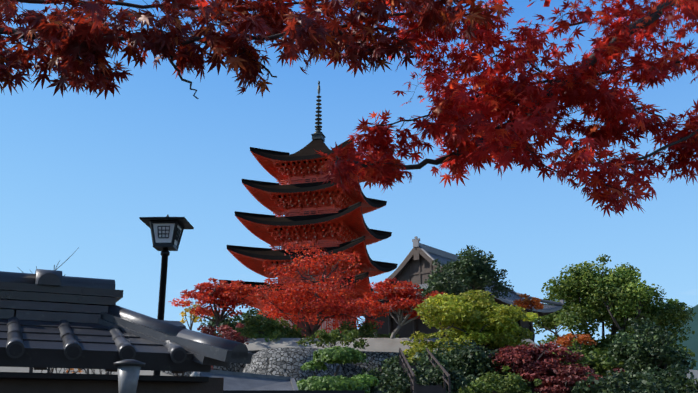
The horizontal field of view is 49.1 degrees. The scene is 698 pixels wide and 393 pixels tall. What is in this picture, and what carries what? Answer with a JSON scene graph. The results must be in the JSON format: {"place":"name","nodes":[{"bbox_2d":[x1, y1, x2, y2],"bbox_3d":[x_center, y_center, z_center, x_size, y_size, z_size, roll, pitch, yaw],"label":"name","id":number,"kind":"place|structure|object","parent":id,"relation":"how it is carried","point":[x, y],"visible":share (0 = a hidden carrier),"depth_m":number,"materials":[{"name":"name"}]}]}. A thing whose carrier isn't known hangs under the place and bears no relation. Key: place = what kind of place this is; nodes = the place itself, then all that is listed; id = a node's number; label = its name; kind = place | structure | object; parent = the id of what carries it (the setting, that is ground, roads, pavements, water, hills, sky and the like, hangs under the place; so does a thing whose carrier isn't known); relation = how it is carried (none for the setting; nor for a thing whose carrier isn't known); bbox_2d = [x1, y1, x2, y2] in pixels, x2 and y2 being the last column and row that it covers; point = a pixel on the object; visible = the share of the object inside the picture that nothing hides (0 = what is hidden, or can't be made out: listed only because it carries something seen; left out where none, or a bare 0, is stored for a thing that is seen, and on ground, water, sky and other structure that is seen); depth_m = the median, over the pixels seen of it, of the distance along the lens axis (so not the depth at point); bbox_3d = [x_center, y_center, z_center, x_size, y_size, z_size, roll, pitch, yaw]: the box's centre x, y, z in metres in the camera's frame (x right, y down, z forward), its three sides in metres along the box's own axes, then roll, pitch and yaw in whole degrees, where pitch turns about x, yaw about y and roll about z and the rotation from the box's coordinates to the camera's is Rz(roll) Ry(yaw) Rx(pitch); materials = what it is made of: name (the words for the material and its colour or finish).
{"place":"outdoors","nodes":[
{"label":"outdoors","id":0,"kind":"place"},
{"bbox_2d":[0,0,509,99],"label":"maple branch","id":1,"kind":"object","parent":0,"point":[65,42],"depth_m":2.95,"materials":[{"name":"red plant"}]},
{"bbox_2d":[261,239,362,337],"bbox_3d":[-3.078,8.038,63.581,8.737,9.123,7.574,0,-16,1],"label":"maple tree","id":2,"kind":"object","parent":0,"point":[335,257],"depth_m":63.82,"materials":[{"name":"red plant"}]},
{"bbox_2d":[0,338,697,392],"bbox_3d":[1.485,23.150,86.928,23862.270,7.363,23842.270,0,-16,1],"label":"ground","id":3,"kind":"structure","parent":0,"point":[385,345],"depth_m":53.80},
{"bbox_2d":[29,251,82,373],"bbox_3d":[-5.573,3.391,14.088,1.809,4.682,3.065,6,-17,-20],"label":"bare tree","id":4,"kind":"object","parent":3,"relation":"on","point":[31,370],"visible":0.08,"depth_m":14.25,"materials":[{"name":"grey plant"}]},
{"bbox_2d":[41,368,111,373],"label":"bare tree","id":5,"kind":"object","parent":3,"relation":"on","point":[73,371],"depth_m":12.54,"materials":[{"name":"brown plant"}]},
{"bbox_2d":[71,369,114,373],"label":"bare tree","id":6,"kind":"object","parent":3,"relation":"on","point":[87,371],"depth_m":15.79,"materials":[{"name":"plant"}]},
{"bbox_2d":[0,269,252,392],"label":"tiled roof","id":7,"kind":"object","parent":3,"relation":"on","point":[52,319],"visible":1,"depth_m":4.82,"materials":[{"name":"grey tile"}]},
{"bbox_2d":[114,359,145,392],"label":"garden lamp","id":8,"kind":"object","parent":3,"relation":"on","point":[128,373],"visible":1,"depth_m":3.73,"materials":[{"name":"grey metal"}]},
{"bbox_2d":[139,215,193,375],"bbox_3d":[-1.811,1.915,7.129,0.440,3.621,0.440,0,-16,1],"label":"street lamp","id":9,"kind":"object","parent":3,"relation":"on","point":[166,232],"visible":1,"depth_m":7.46,"materials":[{"name":"black metal"}]},
{"bbox_2d":[179,301,202,329],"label":"yellow ginkgo","id":10,"kind":"object","parent":3,"relation":"on","point":[182,313],"depth_m":74.63,"materials":[{"name":"yellow plant"}]},
{"bbox_2d":[168,278,270,333],"bbox_3d":[-9.601,8.459,57.062,7.752,4.655,5.549,0,-16,1],"label":"maple","id":11,"kind":"object","parent":3,"relation":"on","point":[227,294],"depth_m":56.62,"materials":[{"name":"red plant"}]},
{"bbox_2d":[197,323,250,344],"bbox_3d":[-8.680,10.082,49.138,4.736,4.049,3.939,0,-16,1],"label":"red shrub","id":12,"kind":"object","parent":3,"relation":"on","point":[226,329],"depth_m":48.86,"materials":[{"name":"red plant"}]},
{"bbox_2d":[232,316,305,341],"bbox_3d":[-6.183,10.490,57.596,6.664,2.960,6.289,0,-16,1],"label":"green shrub","id":13,"kind":"object","parent":3,"relation":"on","point":[280,330],"depth_m":56.72,"materials":[{"name":"green plant"}]},
{"bbox_2d":[201,307,357,336],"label":"tree","id":14,"kind":"object","parent":3,"relation":"on","point":[236,319],"visible":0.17,"depth_m":92.69,"materials":[{"name":"plant"}]},
{"bbox_2d":[197,369,364,392],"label":"stone path","id":15,"kind":"structure","parent":3,"relation":"on","point":[238,382],"depth_m":21.72,"materials":[{"name":"grey stone"}]},
{"bbox_2d":[161,347,410,386],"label":"stone retaining wall","id":16,"kind":"structure","parent":3,"relation":"on","point":[287,361],"depth_m":45.73,"materials":[{"name":"grey stone"}]},
{"bbox_2d":[222,143,392,337],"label":"pagoda","id":17,"kind":"object","parent":3,"relation":"on","point":[337,232],"visible":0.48,"depth_m":73.17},
{"bbox_2d":[219,139,399,303],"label":"pagoda roofs","id":18,"kind":"structure","parent":17,"relation":"attached to","point":[307,151],"depth_m":72.22,"materials":[{"name":"black tile"}]},
{"bbox_2d":[311,81,325,141],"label":"pagoda spire","id":19,"kind":"object","parent":17,"relation":"attached to","point":[318,134],"visible":1,"depth_m":78.88,"materials":[{"name":"grey metal"}]},
{"bbox_2d":[249,271,383,336],"bbox_3d":[-2.703,9.179,61.771,10.897,6.020,10.818,0,-16,1],"label":"maple","id":20,"kind":"object","parent":3,"relation":"on","point":[293,307],"depth_m":60.59,"materials":[{"name":"red plant"}]},
{"bbox_2d":[296,328,369,348],"bbox_3d":[-1.096,10.119,51.216,4.980,2.520,3.793,0,-16,1],"label":"mixed shrub","id":21,"kind":"object","parent":3,"relation":"on","point":[347,338],"depth_m":50.78,"materials":[{"name":"green plant"}]},
{"bbox_2d":[300,346,367,375],"bbox_3d":[-0.575,7.369,29.071,2.678,3.364,2.176,0,-16,1],"label":"pruned pine","id":22,"kind":"object","parent":3,"relation":"on","point":[339,355],"depth_m":29.07,"materials":[{"name":"green plant"}]},
{"bbox_2d":[296,373,379,392],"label":"hedge","id":23,"kind":"object","parent":3,"relation":"on","point":[357,382],"visible":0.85,"depth_m":25.44,"materials":[{"name":"green plant"}]},
{"bbox_2d":[335,320,399,337],"bbox_3d":[1.165,10.819,59.297,5.654,2.365,4.791,0,-16,1],"label":"green shrub","id":24,"kind":"object","parent":3,"relation":"on","point":[364,329],"depth_m":58.70,"materials":[{"name":"plant"}]},
{"bbox_2d":[360,356,400,392],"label":"dark shrub","id":25,"kind":"object","parent":3,"relation":"on","point":[393,363],"depth_m":47.30,"materials":[{"name":"green plant"}]},
{"bbox_2d":[196,0,565,17],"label":"maple shade leaves","id":26,"kind":"object","parent":3,"relation":"on","point":[291,4],"visible":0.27,"depth_m":3.61,"materials":[{"name":"red plant"}]},
{"bbox_2d":[351,278,447,338],"bbox_3d":[4.036,8.428,56.172,6.888,4.595,4.810,-7,-18,23],"label":"maple","id":27,"kind":"object","parent":3,"relation":"on","point":[408,292],"depth_m":55.54,"materials":[{"name":"red plant"}]},
{"bbox_2d":[375,362,466,392],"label":"dark shrub","id":28,"kind":"object","parent":3,"relation":"on","point":[396,381],"depth_m":38.12,"materials":[{"name":"green plant"}]},
{"bbox_2d":[399,348,450,392],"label":"hill steps","id":29,"kind":"structure","parent":3,"relation":"on","point":[416,387],"depth_m":36.87,"materials":[{"name":"stone"}]},
{"bbox_2d":[400,329,471,361],"bbox_3d":[5.581,10.238,48.660,4.703,3.528,4.356,0,-16,1],"label":"young maple","id":30,"kind":"object","parent":3,"relation":"on","point":[420,347],"depth_m":48.54,"materials":[{"name":"plant"}]},
{"bbox_2d":[417,271,472,337],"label":"tree","id":31,"kind":"object","parent":3,"relation":"on","point":[439,285],"depth_m":83.06,"materials":[{"name":"green plant"}]},
{"bbox_2d":[362,236,563,339],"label":"temple building","id":32,"kind":"structure","parent":3,"relation":"on","point":[416,266],"depth_m":106.11,"materials":[{"name":"tile"}]},
{"bbox_2d":[431,245,513,298],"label":"tree","id":33,"kind":"object","parent":3,"relation":"on","point":[467,270],"depth_m":88.63,"materials":[{"name":"green plant"}]},
{"bbox_2d":[407,339,542,392],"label":"dark shrub","id":34,"kind":"object","parent":3,"relation":"on","point":[463,360],"depth_m":43.31,"materials":[{"name":"green plant"}]},
{"bbox_2d":[413,290,540,351],"bbox_3d":[8.690,8.890,51.806,8.604,5.195,6.770,0,-16,1],"label":"yellow green maple","id":35,"kind":"object","parent":3,"relation":"on","point":[478,312],"depth_m":50.14,"materials":[{"name":"plant"}]},
{"bbox_2d":[458,366,541,392],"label":"green shrub","id":36,"kind":"object","parent":3,"relation":"on","point":[487,383],"depth_m":39.83,"materials":[{"name":"green plant"}]},
{"bbox_2d":[513,293,543,341],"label":"small tree","id":37,"kind":"object","parent":3,"relation":"on","point":[535,301],"depth_m":69.11,"materials":[{"name":"orange plant"}]},
{"bbox_2d":[488,341,594,392],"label":"maple","id":38,"kind":"object","parent":3,"relation":"on","point":[545,364],"depth_m":42.29,"materials":[{"name":"red plant"}]},
{"bbox_2d":[552,350,588,364],"bbox_3d":[13.053,10.826,45.600,2.748,3.402,3.094,0,-16,1],"label":"green shrub","id":39,"kind":"object","parent":3,"relation":"on","point":[586,359],"depth_m":45.57,"materials":[{"name":"green plant"}]},
{"bbox_2d":[554,333,596,351],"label":"orange maple","id":40,"kind":"object","parent":3,"relation":"on","point":[563,340],"depth_m":56.60,"materials":[{"name":"orange plant"}]},
{"bbox_2d":[532,364,624,392],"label":"red maple","id":41,"kind":"object","parent":3,"relation":"on","point":[570,375],"depth_m":40.27,"materials":[{"name":"red plant"}]},
{"bbox_2d":[529,254,695,356],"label":"tree","id":42,"kind":"object","parent":3,"relation":"on","point":[621,282],"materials":[{"name":"green plant"}]},
{"bbox_2d":[560,344,696,379],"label":"bush","id":43,"kind":"object","parent":3,"relation":"on","point":[596,362],"depth_m":47.33,"materials":[{"name":"green plant"}]},
{"bbox_2d":[571,364,697,392],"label":"dark shrub","id":44,"kind":"object","parent":3,"relation":"on","point":[665,382],"depth_m":37.79,"materials":[{"name":"green plant"}]},
{"bbox_2d":[606,317,694,379],"bbox_3d":[18.464,10.135,46.718,5.004,5.612,4.904,0,-16,1],"label":"bush","id":45,"kind":"object","parent":3,"relation":"on","point":[647,339],"depth_m":45.63,"materials":[{"name":"green plant"}]},
{"bbox_2d":[0,0,697,347],"label":"sky","id":46,"kind":"structure","parent":0,"point":[79,172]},
{"bbox_2d":[314,0,697,216],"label":"maple","id":47,"kind":"object","parent":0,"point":[502,111],"depth_m":3.68,"materials":[{"name":"red plant"}]},
{"bbox_2d":[653,305,697,369],"bbox_3d":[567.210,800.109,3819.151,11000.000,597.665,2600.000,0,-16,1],"label":"mountains","id":48,"kind":"structure","parent":0,"point":[691,343],"depth_m":3244.32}
]}

